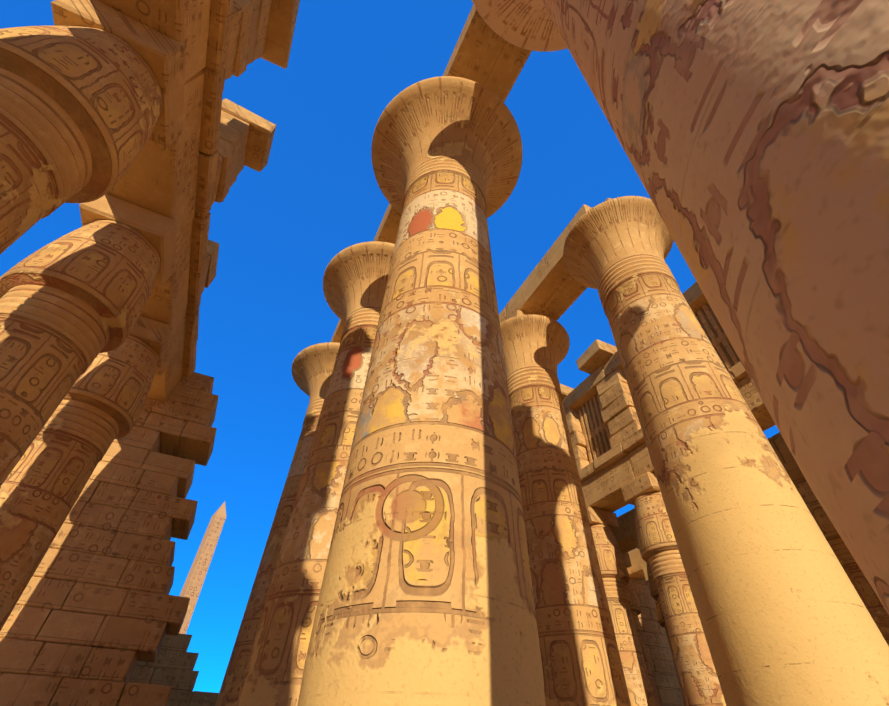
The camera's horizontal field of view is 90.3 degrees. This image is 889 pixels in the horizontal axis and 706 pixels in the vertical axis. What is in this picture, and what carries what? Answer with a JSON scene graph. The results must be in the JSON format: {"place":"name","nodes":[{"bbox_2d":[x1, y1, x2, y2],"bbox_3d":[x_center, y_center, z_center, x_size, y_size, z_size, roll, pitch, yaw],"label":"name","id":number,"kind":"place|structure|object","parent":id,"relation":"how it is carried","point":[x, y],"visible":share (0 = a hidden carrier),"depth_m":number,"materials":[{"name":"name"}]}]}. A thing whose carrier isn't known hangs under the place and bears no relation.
{"place":"outdoors","nodes":[
{"label":"outdoors","id":0,"kind":"place"},
{"bbox_2d":[129,633,218,705],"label":"pylon wall","id":1,"kind":"structure","parent":0,"point":[173,665],"depth_m":30.59,"materials":[{"name":"stone"}]},
{"bbox_2d":[0,0,778,692],"label":"sky","id":2,"kind":"structure","parent":0,"point":[277,230],"materials":[{"name":"blue"}]},
{"bbox_2d":[297,76,545,705],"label":"great column","id":3,"kind":"structure","parent":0,"point":[426,597],"depth_m":7.33,"materials":[{"name":"stone"}]},
{"bbox_2d":[331,4,531,342],"bbox_3d":[0.130,-9.294,19.867,3.006,3.099,34.804,19,-46,-18],"label":"architrave","id":4,"kind":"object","parent":3,"relation":"on","point":[484,54],"depth_m":17.27,"materials":[{"name":"stone"}]},
{"bbox_2d":[563,196,888,705],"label":"great column","id":5,"kind":"structure","parent":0,"point":[785,617],"depth_m":11.34,"materials":[{"name":"stone"}]},
{"bbox_2d":[499,198,610,322],"bbox_3d":[4.983,-1.548,27.941,3.002,3.106,18.863,19,-46,-18],"label":"architrave","id":6,"kind":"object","parent":5,"relation":"on","point":[552,287],"depth_m":25.47,"materials":[{"name":"stone"}]},
{"label":"ground surface","id":7,"kind":"structure","parent":0,"visible":0},
{"bbox_2d":[179,502,225,633],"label":"obelisk","id":8,"kind":"object","parent":7,"relation":"on","point":[193,583],"visible":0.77,"depth_m":42.76,"materials":[{"name":"stone"}]},
{"bbox_2d":[626,580,660,705],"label":"bud column","id":9,"kind":"structure","parent":7,"relation":"on","point":[635,606],"depth_m":31.29,"materials":[{"name":"stone"}]},
{"bbox_2d":[630,578,684,705],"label":"hall end wall","id":10,"kind":"structure","parent":7,"relation":"on","point":[661,660],"depth_m":36.25,"materials":[{"name":"stone"}]},
{"bbox_2d":[627,548,648,581],"bbox_3d":[20.810,14.592,34.169,2.377,2.814,34.166,19,-46,-18],"label":"architrave","id":11,"kind":"object","parent":10,"relation":"attached to","point":[637,569],"depth_m":38.85,"materials":[{"name":"stone"}]},
{"bbox_2d":[581,376,774,529],"bbox_3d":[13.498,5.958,25.238,2.445,2.862,50.077,19,-46,-18],"label":"architrave","id":12,"kind":"object","parent":10,"relation":"attached to","point":[627,479],"visible":0.19,"depth_m":27.25,"materials":[{"name":"stone"}]},
{"bbox_2d":[560,281,747,483],"bbox_3d":[13.107,1.704,28.966,3.512,8.550,50.569,19,-46,-18],"label":"clerestory","id":13,"kind":"object","parent":12,"relation":"on","point":[599,361],"visible":0.12,"depth_m":30.89,"materials":[{"name":"stone"}]},
{"bbox_2d":[578,304,739,462],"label":"window grilles","id":14,"kind":"object","parent":13,"relation":"attached to","point":[597,437],"visible":0.04,"depth_m":30.98,"materials":[{"name":"stone"}]},
{"bbox_2d":[655,600,685,705],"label":"bud column","id":15,"kind":"structure","parent":7,"relation":"on","point":[660,618],"depth_m":34.68,"materials":[{"name":"stone"}]},
{"label":"hall paving","id":16,"kind":"object","parent":7,"relation":"on","visible":0},
{"bbox_2d":[0,335,158,630],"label":"bud column","id":17,"kind":"structure","parent":16,"relation":"on","point":[97,412],"depth_m":13.78,"materials":[{"name":"stone"}]},
{"bbox_2d":[0,220,159,486],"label":"bud column","id":18,"kind":"structure","parent":16,"relation":"on","point":[72,304],"depth_m":11.08,"materials":[{"name":"stone"}]},
{"bbox_2d":[0,26,161,253],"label":"bud column","id":19,"kind":"structure","parent":16,"relation":"on","point":[80,109],"depth_m":8.11,"materials":[{"name":"stone"}]},
{"bbox_2d":[0,372,218,705],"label":"stone wall","id":20,"kind":"structure","parent":16,"relation":"on","point":[98,612],"depth_m":16.98,"materials":[{"name":"stone"}]},
{"bbox_2d":[215,342,339,705],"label":"great column","id":21,"kind":"structure","parent":16,"relation":"on","point":[312,367],"depth_m":21.64,"materials":[{"name":"stone"}]},
{"bbox_2d":[236,241,394,705],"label":"great column","id":22,"kind":"structure","parent":16,"relation":"on","point":[355,277],"depth_m":14.54,"materials":[{"name":"stone"}]},
{"bbox_2d":[500,314,630,705],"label":"great column","id":23,"kind":"structure","parent":16,"relation":"on","point":[581,659],"depth_m":17.69,"materials":[{"name":"stone"}]},
{"bbox_2d":[590,524,655,705],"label":"bud column","id":24,"kind":"structure","parent":16,"relation":"on","point":[614,573],"depth_m":25.19,"materials":[{"name":"stone"}]},
{"bbox_2d":[646,562,686,705],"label":"bud column","id":25,"kind":"structure","parent":16,"relation":"on","point":[653,590],"depth_m":29.28,"materials":[{"name":"stone"}]},
{"bbox_2d":[612,432,803,567],"bbox_3d":[15.413,12.708,32.346,2.378,2.814,34.142,19,-46,-18],"label":"architrave","id":26,"kind":"object","parent":25,"relation":"on","point":[625,534],"visible":0.04,"depth_m":32.85,"materials":[{"name":"stone"}]},
{"bbox_2d":[634,491,725,705],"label":"bud column","id":27,"kind":"structure","parent":16,"relation":"on","point":[661,556],"depth_m":21.63,"materials":[{"name":"stone"}]},
{"bbox_2d":[472,0,888,613],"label":"great column","id":28,"kind":"structure","parent":16,"relation":"on","point":[752,136],"depth_m":1.97,"materials":[{"name":"stone"}]},
{"bbox_2d":[793,477,888,645],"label":"bud column","id":29,"kind":"structure","parent":16,"relation":"on","point":[874,606],"depth_m":20.94,"materials":[{"name":"stone"}]},
{"bbox_3d":[-3.470,-8.042,-1.039,3.700,13.600,3.700,-21,-48,22],"label":"bud column","id":30,"kind":"object","parent":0,"visible":0},
{"bbox_2d":[51,0,210,401],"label":"architrave","id":31,"kind":"object","parent":30,"relation":"on","point":[150,195],"visible":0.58,"depth_m":13.30,"materials":[{"name":"stone"}]},
{"bbox_2d":[181,0,299,376],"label":"cornice","id":32,"kind":"structure","parent":31,"relation":"on","point":[235,138],"depth_m":17.12,"materials":[{"name":"stone"}]}
]}

